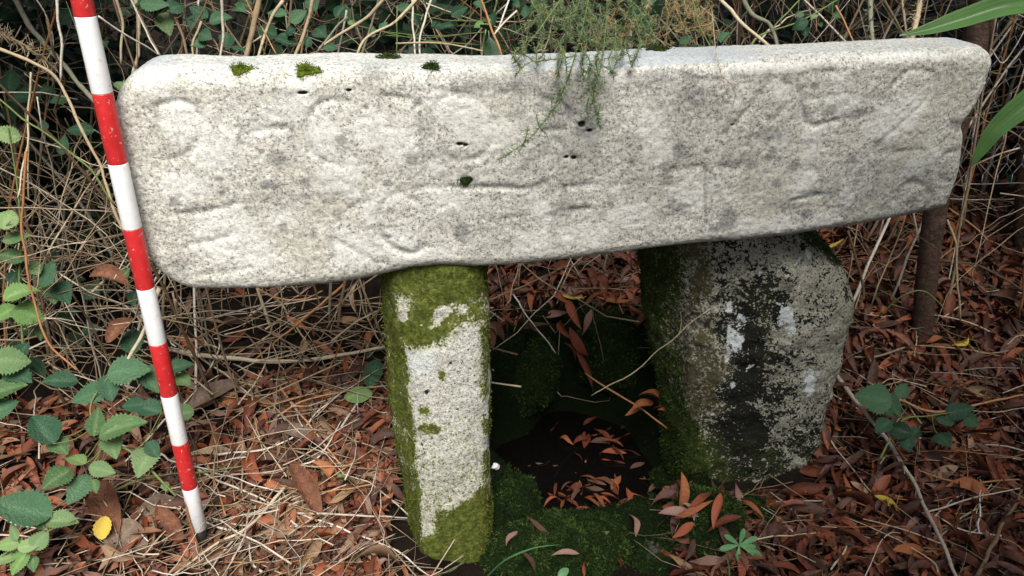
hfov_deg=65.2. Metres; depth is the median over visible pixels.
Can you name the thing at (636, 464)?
floating leaf
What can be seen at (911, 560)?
fallen leaf
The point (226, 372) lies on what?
fallen leaf
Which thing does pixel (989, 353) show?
dead twig
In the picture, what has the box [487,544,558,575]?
grass blade
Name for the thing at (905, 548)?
fallen leaf
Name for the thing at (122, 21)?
dead cane
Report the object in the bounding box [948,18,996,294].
dead cane
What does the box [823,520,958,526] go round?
dead twig
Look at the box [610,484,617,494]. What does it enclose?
floating leaf
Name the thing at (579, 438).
floating leaf
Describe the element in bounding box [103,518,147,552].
broad dead leaf
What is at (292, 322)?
dead twig
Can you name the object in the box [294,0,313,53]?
dead cane
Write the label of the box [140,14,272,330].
dead cane
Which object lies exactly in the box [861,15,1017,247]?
dead cane
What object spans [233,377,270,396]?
dead twig
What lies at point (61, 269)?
dead cane
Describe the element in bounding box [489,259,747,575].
moss carpet
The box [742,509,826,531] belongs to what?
dead twig
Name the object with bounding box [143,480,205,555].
dead twig
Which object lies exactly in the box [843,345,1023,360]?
dead twig
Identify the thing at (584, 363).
fallen leaf
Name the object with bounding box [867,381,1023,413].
dead twig
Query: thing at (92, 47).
ranging pole
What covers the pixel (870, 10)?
spiny dead branch
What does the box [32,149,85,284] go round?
dead cane
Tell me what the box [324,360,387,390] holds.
dead twig
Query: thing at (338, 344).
dead twig
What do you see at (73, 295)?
dead cane
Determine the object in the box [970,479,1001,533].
dead twig
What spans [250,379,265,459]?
dead twig
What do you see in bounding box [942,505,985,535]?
dead twig
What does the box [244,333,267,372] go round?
dead twig
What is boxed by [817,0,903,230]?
dead cane
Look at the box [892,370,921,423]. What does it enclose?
dead twig
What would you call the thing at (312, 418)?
dead twig
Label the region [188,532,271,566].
dead twig
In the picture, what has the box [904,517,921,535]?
fallen leaf
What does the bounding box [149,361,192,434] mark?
dead twig
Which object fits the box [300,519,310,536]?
fallen leaf
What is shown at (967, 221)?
dead twig
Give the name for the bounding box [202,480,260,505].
dead twig
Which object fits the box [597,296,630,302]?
fallen leaf
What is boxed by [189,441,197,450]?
fallen leaf
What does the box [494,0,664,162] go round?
gorse bush
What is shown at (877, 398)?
bramble
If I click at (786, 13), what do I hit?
dead cane
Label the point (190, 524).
dead cane
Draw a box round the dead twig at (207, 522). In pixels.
[142,482,237,530]
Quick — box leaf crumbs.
[0,179,1023,575]
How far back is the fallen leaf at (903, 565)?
1.41 m
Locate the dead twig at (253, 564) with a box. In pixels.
[248,505,262,571]
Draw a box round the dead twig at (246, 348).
[205,346,273,348]
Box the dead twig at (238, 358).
[169,345,384,363]
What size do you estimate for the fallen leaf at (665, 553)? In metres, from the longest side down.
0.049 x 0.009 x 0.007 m
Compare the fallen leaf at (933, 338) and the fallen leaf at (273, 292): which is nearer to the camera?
the fallen leaf at (933, 338)
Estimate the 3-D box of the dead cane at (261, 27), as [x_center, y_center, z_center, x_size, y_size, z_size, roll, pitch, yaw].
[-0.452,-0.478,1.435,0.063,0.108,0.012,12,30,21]
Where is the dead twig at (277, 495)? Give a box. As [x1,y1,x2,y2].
[171,478,291,575]
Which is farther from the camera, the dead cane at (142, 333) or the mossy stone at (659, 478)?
the mossy stone at (659, 478)
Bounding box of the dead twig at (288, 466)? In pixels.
[232,437,343,474]
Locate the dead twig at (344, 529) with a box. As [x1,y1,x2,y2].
[297,511,428,574]
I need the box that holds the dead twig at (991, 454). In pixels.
[956,450,1023,458]
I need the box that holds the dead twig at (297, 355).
[280,342,307,368]
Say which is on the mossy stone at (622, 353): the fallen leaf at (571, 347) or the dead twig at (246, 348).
the fallen leaf at (571, 347)
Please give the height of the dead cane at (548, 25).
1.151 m
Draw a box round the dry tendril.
[711,12,738,142]
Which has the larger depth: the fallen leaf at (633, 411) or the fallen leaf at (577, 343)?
the fallen leaf at (577, 343)
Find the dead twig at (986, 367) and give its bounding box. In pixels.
[925,367,1021,374]
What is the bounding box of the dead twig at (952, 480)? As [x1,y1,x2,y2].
[888,435,1018,482]
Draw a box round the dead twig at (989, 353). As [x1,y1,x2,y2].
[969,344,1008,353]
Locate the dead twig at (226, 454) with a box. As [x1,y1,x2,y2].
[193,453,256,462]
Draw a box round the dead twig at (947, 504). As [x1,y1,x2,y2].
[929,492,968,527]
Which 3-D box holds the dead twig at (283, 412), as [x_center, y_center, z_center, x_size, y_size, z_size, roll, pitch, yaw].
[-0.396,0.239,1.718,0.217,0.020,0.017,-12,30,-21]
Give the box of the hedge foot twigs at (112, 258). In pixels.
[0,14,339,548]
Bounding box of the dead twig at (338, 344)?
[317,329,352,361]
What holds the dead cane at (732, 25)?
on the ground at (502, 412)
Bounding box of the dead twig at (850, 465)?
[831,440,885,511]
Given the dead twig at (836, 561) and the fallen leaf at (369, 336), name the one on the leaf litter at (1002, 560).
the dead twig at (836, 561)
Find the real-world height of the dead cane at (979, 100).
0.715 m
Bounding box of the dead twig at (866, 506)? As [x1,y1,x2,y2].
[837,497,899,524]
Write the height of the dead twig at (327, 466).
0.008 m
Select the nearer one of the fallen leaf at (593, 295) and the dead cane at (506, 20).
the dead cane at (506, 20)
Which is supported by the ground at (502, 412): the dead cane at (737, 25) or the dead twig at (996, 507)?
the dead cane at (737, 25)
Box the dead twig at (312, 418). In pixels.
[311,387,326,433]
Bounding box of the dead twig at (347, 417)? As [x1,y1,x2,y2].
[340,361,385,426]
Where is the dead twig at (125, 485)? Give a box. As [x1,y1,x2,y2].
[114,464,249,490]
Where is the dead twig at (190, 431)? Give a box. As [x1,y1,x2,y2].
[157,430,216,440]
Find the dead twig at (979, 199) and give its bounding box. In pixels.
[950,198,1013,200]
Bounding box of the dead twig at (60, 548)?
[35,539,80,572]
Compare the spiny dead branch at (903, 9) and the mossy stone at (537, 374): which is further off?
the mossy stone at (537, 374)
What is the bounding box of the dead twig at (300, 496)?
[250,449,372,505]
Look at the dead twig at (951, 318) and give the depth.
1.84 m
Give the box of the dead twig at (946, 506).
[921,488,1020,513]
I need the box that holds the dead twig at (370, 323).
[356,283,386,350]
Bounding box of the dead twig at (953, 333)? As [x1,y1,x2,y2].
[934,316,977,341]
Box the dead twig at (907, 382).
[844,346,948,401]
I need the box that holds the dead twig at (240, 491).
[192,457,243,537]
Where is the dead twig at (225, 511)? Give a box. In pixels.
[211,474,246,533]
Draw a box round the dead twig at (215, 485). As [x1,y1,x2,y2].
[196,450,226,516]
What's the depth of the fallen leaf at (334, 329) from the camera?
1.88 m
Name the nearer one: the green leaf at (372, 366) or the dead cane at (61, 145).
the dead cane at (61, 145)
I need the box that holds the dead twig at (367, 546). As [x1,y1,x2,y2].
[333,533,394,564]
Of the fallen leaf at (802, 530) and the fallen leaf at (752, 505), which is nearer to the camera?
the fallen leaf at (802, 530)
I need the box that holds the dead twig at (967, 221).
[948,207,987,239]
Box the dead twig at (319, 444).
[283,417,360,465]
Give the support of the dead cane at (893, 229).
on the leaf litter at (1002, 560)
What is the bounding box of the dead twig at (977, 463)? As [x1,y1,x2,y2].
[939,425,1021,486]
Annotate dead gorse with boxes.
[593,0,730,50]
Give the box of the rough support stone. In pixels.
[634,230,854,484]
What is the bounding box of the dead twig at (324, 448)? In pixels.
[303,421,340,464]
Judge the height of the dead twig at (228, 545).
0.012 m
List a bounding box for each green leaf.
[344,386,372,402]
[363,359,382,386]
[558,568,568,575]
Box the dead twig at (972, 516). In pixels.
[932,510,1023,534]
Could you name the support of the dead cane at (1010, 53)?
in the wire netting
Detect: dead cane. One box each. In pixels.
[0,47,122,231]
[0,64,60,403]
[0,83,219,409]
[0,88,126,249]
[0,99,113,204]
[0,102,105,324]
[0,112,143,323]
[0,152,41,312]
[0,178,50,357]
[0,190,148,432]
[2,0,59,433]
[3,0,108,170]
[4,66,90,320]
[6,94,124,307]
[6,318,74,416]
[10,230,106,352]
[11,64,56,340]
[11,93,105,160]
[13,0,92,101]
[17,72,31,196]
[20,151,76,369]
[29,150,132,275]
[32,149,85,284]
[36,0,53,44]
[37,97,101,378]
[39,23,71,311]
[52,3,196,309]
[55,0,63,80]
[59,148,71,347]
[87,0,107,322]
[98,15,159,55]
[112,0,241,414]
[115,0,124,63]
[123,265,144,400]
[125,270,161,393]
[127,287,161,358]
[130,0,158,53]
[131,0,140,73]
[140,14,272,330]
[161,0,186,323]
[165,10,326,300]
[174,14,187,53]
[185,502,199,552]
[191,21,201,53]
[193,0,198,391]
[197,288,212,374]
[208,0,385,345]
[219,0,224,55]
[224,0,230,28]
[235,0,255,55]
[244,0,261,55]
[245,0,275,53]
[257,0,284,55]
[261,7,277,54]
[285,14,328,292]
[287,0,310,287]
[291,0,320,53]
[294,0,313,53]
[313,284,322,313]
[317,16,347,51]
[319,0,384,47]
[328,0,378,327]
[331,0,344,52]
[337,10,347,52]
[337,281,345,326]
[342,0,362,41]
[357,0,417,52]
[396,5,397,52]
[396,42,482,51]
[411,0,415,53]
[418,0,431,53]
[429,6,474,47]
[443,7,476,53]
[460,0,520,53]
[480,0,501,54]
[494,10,517,33]
[495,0,509,31]
[544,1,552,52]
[564,0,569,51]
[585,372,667,428]
[591,308,709,395]
[651,8,682,45]
[691,0,710,45]
[718,0,769,44]
[721,4,752,45]
[728,0,737,44]
[732,0,745,44]
[736,0,738,44]
[737,0,741,44]
[741,0,778,44]
[751,0,755,44]
[773,0,799,26]
[803,0,918,245]
[813,0,816,31]
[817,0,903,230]
[829,0,839,41]
[835,0,881,41]
[835,5,853,40]
[838,0,848,41]
[843,0,863,37]
[846,230,864,308]
[850,0,859,40]
[853,14,1020,299]
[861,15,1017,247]
[879,290,945,316]
[880,0,963,190]
[883,0,892,35]
[883,0,902,36]
[886,15,1013,243]
[890,46,1023,299]
[944,14,1016,268]
[946,101,978,287]
[946,219,960,319]
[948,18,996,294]
[959,15,1022,166]
[978,59,1020,197]
[991,16,1003,51]
[991,31,1023,63]
[996,19,1008,153]
[998,79,1019,170]
[1018,266,1023,322]
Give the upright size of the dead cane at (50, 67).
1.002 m
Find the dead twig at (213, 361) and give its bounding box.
[209,338,219,369]
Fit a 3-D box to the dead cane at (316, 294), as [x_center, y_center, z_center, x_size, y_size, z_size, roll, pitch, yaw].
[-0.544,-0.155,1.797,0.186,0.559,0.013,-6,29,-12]
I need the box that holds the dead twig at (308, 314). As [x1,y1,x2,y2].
[255,281,346,358]
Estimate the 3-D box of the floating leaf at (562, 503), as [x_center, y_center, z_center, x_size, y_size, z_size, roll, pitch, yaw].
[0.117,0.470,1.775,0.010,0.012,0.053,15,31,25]
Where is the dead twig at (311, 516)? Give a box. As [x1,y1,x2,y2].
[278,505,317,521]
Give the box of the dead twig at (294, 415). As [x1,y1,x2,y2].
[266,410,334,423]
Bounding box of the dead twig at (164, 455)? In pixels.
[160,453,212,469]
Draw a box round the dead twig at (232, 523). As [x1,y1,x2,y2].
[207,519,299,525]
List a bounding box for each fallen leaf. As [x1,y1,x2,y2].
[166,312,182,327]
[171,334,194,350]
[182,498,214,523]
[185,288,190,311]
[187,360,194,376]
[187,420,215,425]
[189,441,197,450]
[191,447,218,455]
[198,467,212,487]
[205,301,214,322]
[205,410,225,415]
[208,423,218,446]
[214,400,233,409]
[217,434,232,448]
[218,371,236,378]
[219,504,240,527]
[222,326,246,341]
[223,317,243,323]
[228,454,240,478]
[232,396,249,408]
[232,503,254,509]
[239,343,263,357]
[241,454,262,481]
[248,425,267,434]
[250,438,259,460]
[255,453,284,466]
[259,549,282,557]
[263,479,288,488]
[265,318,289,326]
[268,413,278,445]
[270,287,278,308]
[270,479,298,491]
[275,542,297,549]
[276,497,291,538]
[286,316,308,329]
[289,374,307,381]
[293,538,321,574]
[294,286,308,298]
[296,404,309,415]
[298,338,308,356]
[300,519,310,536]
[301,366,317,389]
[312,461,337,481]
[313,340,336,359]
[318,397,331,407]
[323,291,327,310]
[323,328,346,333]
[325,565,351,572]
[326,301,350,306]
[330,487,364,502]
[336,530,361,535]
[337,346,348,364]
[341,316,368,322]
[344,537,372,549]
[345,542,374,556]
[349,282,357,315]
[351,343,368,355]
[352,358,365,366]
[361,419,380,430]
[364,330,372,351]
[365,496,371,519]
[490,274,507,289]
[500,306,517,322]
[506,531,517,545]
[508,318,536,331]
[518,288,548,291]
[519,277,535,301]
[522,553,535,572]
[524,322,552,328]
[528,517,547,531]
[537,273,559,285]
[539,275,546,288]
[546,310,566,317]
[551,549,578,555]
[552,290,568,303]
[556,321,571,338]
[557,284,583,298]
[562,294,585,299]
[564,343,575,361]
[565,300,581,329]
[569,327,587,355]
[576,350,592,386]
[582,310,592,334]
[582,556,587,575]
[586,291,607,302]
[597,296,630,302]
[615,277,632,282]
[625,406,644,415]
[629,514,639,536]
[632,398,653,409]
[640,389,659,398]
[658,549,674,558]
[659,506,698,516]
[670,555,702,575]
[672,522,693,537]
[674,500,712,517]
[679,472,689,506]
[683,503,695,520]
[683,539,695,562]
[689,492,722,506]
[689,555,724,564]
[708,515,741,531]
[711,493,722,528]
[712,552,732,571]
[718,526,736,554]
[730,551,746,575]
[735,484,743,503]
[742,500,764,519]
[754,517,764,535]
[769,504,784,523]
[773,519,781,546]
[778,552,784,575]
[784,502,825,512]
[793,527,812,534]
[793,555,820,575]
[803,525,835,540]
[817,547,844,558]
[828,487,834,515]
[829,239,842,246]
[832,522,846,532]
[843,474,851,508]
[845,450,865,472]
[850,481,868,492]
[851,498,856,519]
[858,327,893,334]
[858,415,870,438]
[858,513,889,522]
[861,558,878,575]
[863,293,891,302]
[871,461,876,474]
[873,553,883,575]
[874,306,889,314]
[875,495,898,510]
[882,562,907,570]
[887,480,922,494]
[889,343,905,350]
[893,543,924,558]
[896,313,912,320]
[899,443,917,464]
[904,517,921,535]
[908,551,917,575]
[909,346,925,363]
[922,465,958,480]
[923,496,952,505]
[925,483,938,490]
[926,335,941,342]
[935,345,950,366]
[938,277,955,286]
[940,388,959,395]
[940,502,952,537]
[946,477,990,499]
[952,335,968,345]
[960,386,993,397]
[961,264,976,276]
[968,434,974,461]
[976,419,993,429]
[978,296,992,323]
[978,551,998,558]
[987,358,1015,366]
[990,404,1001,423]
[993,379,1009,394]
[997,458,1004,484]
[1000,490,1023,498]
[1002,503,1012,516]
[1003,426,1023,433]
[1014,513,1023,519]
[1015,563,1023,571]
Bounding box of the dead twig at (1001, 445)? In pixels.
[968,444,1023,451]
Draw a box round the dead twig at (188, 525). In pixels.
[181,521,253,535]
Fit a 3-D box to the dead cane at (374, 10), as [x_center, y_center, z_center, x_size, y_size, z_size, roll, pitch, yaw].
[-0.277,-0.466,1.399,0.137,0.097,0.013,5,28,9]
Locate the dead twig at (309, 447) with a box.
[281,417,319,472]
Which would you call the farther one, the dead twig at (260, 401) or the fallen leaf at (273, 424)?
the dead twig at (260, 401)
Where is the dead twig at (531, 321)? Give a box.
[512,293,555,353]
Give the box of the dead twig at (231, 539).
[219,521,256,542]
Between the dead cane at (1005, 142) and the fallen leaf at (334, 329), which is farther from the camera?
the dead cane at (1005, 142)
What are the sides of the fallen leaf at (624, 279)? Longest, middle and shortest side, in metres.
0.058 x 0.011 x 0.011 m
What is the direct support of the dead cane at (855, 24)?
on the ground at (502, 412)
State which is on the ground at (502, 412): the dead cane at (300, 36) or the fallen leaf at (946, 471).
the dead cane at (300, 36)
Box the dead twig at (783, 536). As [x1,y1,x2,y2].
[743,532,819,540]
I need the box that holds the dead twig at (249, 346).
[222,336,279,364]
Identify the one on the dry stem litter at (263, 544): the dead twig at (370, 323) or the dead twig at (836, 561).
the dead twig at (370, 323)
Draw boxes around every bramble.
[0,0,108,223]
[0,125,72,342]
[0,342,45,419]
[0,489,78,575]
[26,354,176,504]
[113,80,193,420]
[130,0,291,55]
[268,0,345,53]
[347,0,544,55]
[679,0,840,46]
[854,382,978,457]
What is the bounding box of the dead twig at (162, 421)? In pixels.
[125,375,218,461]
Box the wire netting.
[959,15,1023,184]
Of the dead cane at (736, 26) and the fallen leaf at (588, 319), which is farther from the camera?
the dead cane at (736, 26)
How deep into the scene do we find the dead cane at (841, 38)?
1.70 m
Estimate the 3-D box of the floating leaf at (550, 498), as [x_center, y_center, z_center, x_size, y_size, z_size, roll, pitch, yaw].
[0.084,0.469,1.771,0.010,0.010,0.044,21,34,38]
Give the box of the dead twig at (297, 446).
[275,408,304,452]
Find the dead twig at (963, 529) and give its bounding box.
[934,514,1001,535]
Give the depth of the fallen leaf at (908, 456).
1.64 m
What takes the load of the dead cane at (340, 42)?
on the ground at (502, 412)
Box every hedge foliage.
[0,0,143,438]
[0,0,540,290]
[0,0,1022,209]
[480,0,695,55]
[973,16,1022,185]
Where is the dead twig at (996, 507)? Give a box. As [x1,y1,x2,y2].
[984,492,1008,514]
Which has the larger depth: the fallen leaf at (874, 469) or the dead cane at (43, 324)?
the dead cane at (43, 324)
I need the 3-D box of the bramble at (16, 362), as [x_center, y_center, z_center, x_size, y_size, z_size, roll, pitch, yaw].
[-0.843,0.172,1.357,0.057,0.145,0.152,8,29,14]
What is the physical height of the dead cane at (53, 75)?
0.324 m
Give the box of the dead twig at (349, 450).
[333,419,352,470]
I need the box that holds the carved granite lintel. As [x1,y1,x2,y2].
[116,37,990,287]
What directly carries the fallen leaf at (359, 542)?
on the leaf litter at (22, 450)
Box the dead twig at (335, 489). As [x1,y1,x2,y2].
[278,484,371,492]
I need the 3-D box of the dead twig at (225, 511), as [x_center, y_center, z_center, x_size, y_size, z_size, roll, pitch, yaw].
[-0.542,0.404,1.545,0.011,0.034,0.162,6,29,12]
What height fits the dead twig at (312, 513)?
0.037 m
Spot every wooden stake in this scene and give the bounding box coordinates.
[911,0,993,344]
[1012,14,1023,252]
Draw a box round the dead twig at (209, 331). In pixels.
[180,317,253,348]
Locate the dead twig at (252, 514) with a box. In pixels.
[245,484,345,516]
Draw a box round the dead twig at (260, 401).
[220,395,300,404]
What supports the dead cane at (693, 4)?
on the dead gorse
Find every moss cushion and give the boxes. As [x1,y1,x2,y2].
[229,60,257,76]
[294,60,323,79]
[374,51,401,59]
[417,60,442,72]
[453,176,471,187]
[645,44,674,51]
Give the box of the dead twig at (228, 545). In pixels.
[208,535,239,573]
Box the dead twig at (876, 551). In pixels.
[865,532,897,575]
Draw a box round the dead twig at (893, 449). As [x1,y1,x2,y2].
[836,374,957,575]
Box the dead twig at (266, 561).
[224,555,317,563]
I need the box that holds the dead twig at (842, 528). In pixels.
[821,526,870,538]
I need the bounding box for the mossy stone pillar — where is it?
[380,264,494,563]
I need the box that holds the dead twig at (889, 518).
[875,494,899,533]
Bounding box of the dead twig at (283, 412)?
[277,387,377,416]
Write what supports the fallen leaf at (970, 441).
on the leaf litter at (1002, 560)
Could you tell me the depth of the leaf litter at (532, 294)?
1.97 m
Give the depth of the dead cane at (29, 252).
1.90 m
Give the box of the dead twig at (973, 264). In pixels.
[901,254,1021,290]
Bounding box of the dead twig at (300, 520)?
[259,494,306,527]
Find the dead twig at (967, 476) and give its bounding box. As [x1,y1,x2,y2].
[952,434,967,521]
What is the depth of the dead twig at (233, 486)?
1.57 m
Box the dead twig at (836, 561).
[830,522,856,569]
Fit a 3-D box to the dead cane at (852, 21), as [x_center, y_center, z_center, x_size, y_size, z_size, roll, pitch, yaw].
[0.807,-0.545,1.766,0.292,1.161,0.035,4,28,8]
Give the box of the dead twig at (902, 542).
[844,516,938,572]
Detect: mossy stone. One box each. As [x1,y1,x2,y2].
[478,507,634,575]
[492,471,541,515]
[509,333,563,417]
[568,304,645,396]
[629,535,672,575]
[648,463,672,492]
[661,481,749,569]
[735,489,780,535]
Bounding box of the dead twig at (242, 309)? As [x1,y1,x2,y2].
[203,301,277,320]
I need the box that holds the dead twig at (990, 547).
[974,489,1022,575]
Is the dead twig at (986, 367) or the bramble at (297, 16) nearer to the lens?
the bramble at (297, 16)
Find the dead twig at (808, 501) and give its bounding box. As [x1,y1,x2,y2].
[776,500,822,501]
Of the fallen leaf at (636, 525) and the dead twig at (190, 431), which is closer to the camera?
the fallen leaf at (636, 525)
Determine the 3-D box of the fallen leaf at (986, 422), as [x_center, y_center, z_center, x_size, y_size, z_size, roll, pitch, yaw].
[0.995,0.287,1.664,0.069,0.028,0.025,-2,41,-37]
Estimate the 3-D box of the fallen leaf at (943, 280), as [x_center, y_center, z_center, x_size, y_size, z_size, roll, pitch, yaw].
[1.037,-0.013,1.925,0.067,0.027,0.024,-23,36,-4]
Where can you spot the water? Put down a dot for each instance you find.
(540, 442)
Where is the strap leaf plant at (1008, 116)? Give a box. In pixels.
[899,0,1023,165]
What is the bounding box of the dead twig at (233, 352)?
[193,340,274,390]
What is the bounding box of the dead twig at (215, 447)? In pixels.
[194,408,216,494]
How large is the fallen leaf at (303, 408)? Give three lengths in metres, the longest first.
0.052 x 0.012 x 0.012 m
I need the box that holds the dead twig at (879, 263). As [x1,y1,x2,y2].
[843,258,910,272]
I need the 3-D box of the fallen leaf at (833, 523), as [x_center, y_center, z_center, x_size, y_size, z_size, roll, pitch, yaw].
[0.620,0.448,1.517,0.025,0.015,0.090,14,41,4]
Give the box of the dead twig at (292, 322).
[269,290,318,356]
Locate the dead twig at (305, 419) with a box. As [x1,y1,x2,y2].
[277,382,342,467]
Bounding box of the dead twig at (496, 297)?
[489,260,590,301]
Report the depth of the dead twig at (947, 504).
1.52 m
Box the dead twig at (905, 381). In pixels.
[882,378,926,386]
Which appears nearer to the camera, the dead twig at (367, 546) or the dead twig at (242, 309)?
the dead twig at (367, 546)
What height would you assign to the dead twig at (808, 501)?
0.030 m
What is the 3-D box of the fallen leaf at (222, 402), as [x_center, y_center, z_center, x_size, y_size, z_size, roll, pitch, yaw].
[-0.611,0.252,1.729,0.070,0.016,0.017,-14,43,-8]
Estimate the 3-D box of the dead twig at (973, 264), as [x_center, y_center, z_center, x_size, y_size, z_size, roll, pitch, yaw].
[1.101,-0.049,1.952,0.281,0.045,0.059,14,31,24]
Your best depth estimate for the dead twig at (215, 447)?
1.64 m
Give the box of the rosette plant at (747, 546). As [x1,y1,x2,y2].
[719,529,761,561]
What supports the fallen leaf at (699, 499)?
on the mossy stone at (699, 533)
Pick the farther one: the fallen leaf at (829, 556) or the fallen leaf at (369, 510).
the fallen leaf at (369, 510)
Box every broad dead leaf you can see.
[87,480,120,533]
[89,264,128,285]
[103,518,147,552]
[105,317,132,342]
[137,494,174,524]
[158,506,183,543]
[188,379,238,407]
[285,422,321,437]
[289,463,321,518]
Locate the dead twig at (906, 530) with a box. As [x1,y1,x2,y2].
[864,519,945,544]
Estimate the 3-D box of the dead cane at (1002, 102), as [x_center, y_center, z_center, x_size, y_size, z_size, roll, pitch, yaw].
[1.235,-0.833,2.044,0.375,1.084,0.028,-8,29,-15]
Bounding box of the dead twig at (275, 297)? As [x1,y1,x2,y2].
[259,288,321,300]
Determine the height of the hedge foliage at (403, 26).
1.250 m
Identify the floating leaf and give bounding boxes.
[544,496,555,505]
[554,483,556,495]
[560,435,573,444]
[560,494,571,507]
[566,482,580,490]
[566,498,578,506]
[571,489,579,501]
[574,435,588,442]
[583,416,598,424]
[583,434,590,447]
[584,497,599,506]
[586,486,603,490]
[588,479,605,484]
[591,437,608,442]
[592,477,609,483]
[593,428,609,437]
[593,493,604,506]
[600,496,611,504]
[602,439,623,446]
[602,448,625,453]
[602,459,625,463]
[602,476,615,485]
[602,492,619,499]
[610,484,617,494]
[611,446,623,459]
[611,476,620,489]
[621,449,639,455]
[626,488,632,498]
[630,462,644,468]
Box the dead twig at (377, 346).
[367,334,385,358]
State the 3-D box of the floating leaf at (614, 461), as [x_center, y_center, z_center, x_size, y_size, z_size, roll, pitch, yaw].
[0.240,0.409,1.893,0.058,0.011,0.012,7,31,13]
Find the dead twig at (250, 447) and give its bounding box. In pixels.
[241,423,256,471]
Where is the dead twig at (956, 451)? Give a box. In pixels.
[917,450,993,452]
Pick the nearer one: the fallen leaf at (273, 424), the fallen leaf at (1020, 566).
the fallen leaf at (1020, 566)
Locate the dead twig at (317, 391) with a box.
[315,333,344,392]
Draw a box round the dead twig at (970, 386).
[939,380,1002,400]
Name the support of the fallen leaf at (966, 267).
on the leaf litter at (1002, 560)
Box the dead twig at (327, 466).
[301,462,360,467]
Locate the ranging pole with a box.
[70,0,207,548]
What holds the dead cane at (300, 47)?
on the ground at (502, 412)
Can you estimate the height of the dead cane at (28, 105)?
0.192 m
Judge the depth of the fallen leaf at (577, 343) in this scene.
1.89 m
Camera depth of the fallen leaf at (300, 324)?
1.90 m
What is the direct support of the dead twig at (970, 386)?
on the leaf litter at (1002, 560)
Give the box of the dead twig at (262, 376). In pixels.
[233,349,331,379]
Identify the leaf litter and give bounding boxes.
[0,359,440,575]
[486,251,643,349]
[546,87,1022,301]
[625,172,1023,575]
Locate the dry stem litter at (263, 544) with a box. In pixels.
[0,280,521,575]
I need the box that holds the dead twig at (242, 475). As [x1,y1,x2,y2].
[240,447,242,492]
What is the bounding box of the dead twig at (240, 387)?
[174,341,277,414]
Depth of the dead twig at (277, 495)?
1.48 m
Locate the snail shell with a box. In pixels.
[491,463,499,469]
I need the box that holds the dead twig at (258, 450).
[213,395,339,455]
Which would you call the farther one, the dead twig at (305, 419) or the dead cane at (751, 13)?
the dead twig at (305, 419)
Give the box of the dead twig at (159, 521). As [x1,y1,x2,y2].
[128,481,227,543]
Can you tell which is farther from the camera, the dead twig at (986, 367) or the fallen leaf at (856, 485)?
the dead twig at (986, 367)
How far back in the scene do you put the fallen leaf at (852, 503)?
1.55 m
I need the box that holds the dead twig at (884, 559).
[875,547,956,566]
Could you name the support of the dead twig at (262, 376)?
on the leaf litter at (22, 450)
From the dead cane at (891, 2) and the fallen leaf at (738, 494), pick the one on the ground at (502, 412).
the dead cane at (891, 2)
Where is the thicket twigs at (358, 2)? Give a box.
[0,0,1023,430]
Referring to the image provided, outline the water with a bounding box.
[494,411,658,510]
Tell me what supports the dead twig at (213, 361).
on the leaf litter at (22, 450)
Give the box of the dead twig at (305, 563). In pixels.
[293,539,324,575]
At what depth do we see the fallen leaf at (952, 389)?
1.73 m
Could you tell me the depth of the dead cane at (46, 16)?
1.34 m
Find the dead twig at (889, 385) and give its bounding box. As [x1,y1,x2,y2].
[860,367,938,410]
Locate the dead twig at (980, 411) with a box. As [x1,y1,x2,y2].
[922,390,1023,412]
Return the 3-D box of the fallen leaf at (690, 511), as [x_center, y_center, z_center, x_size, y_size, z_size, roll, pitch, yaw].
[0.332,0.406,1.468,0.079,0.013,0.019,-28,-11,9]
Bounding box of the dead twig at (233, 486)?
[197,468,297,525]
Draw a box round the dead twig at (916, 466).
[915,427,919,497]
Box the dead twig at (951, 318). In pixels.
[892,304,989,331]
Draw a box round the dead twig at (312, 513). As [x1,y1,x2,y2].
[297,512,407,518]
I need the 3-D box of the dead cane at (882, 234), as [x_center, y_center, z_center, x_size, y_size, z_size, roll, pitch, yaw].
[0.968,-0.268,1.840,0.548,0.778,0.013,-19,33,-31]
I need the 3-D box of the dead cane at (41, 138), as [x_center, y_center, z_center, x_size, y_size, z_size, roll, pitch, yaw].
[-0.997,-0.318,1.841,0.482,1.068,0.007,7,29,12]
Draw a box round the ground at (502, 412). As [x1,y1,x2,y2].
[0,0,1023,575]
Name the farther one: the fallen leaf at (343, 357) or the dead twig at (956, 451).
the fallen leaf at (343, 357)
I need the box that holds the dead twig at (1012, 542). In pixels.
[992,537,1023,551]
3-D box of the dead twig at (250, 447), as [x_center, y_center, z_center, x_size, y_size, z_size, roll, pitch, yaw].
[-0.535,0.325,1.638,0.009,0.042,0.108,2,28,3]
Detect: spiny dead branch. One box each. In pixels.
[0,19,59,74]
[857,0,879,39]
[898,0,911,37]
[905,0,930,37]
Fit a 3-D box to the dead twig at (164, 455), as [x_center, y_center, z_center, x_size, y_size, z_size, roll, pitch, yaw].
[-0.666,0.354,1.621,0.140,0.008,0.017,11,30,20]
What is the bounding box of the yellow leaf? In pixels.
[92,516,111,539]
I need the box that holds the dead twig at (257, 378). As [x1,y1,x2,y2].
[238,342,271,404]
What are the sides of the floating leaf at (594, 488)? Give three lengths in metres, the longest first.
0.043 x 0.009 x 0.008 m
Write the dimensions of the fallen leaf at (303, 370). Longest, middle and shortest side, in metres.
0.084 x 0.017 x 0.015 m
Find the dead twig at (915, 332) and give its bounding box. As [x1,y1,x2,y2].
[900,309,916,356]
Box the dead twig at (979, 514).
[977,490,980,533]
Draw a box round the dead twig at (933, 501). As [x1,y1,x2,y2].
[887,489,965,501]
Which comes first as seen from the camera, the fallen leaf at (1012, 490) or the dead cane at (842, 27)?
the fallen leaf at (1012, 490)
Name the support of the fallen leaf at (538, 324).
on the mossy stone at (537, 374)

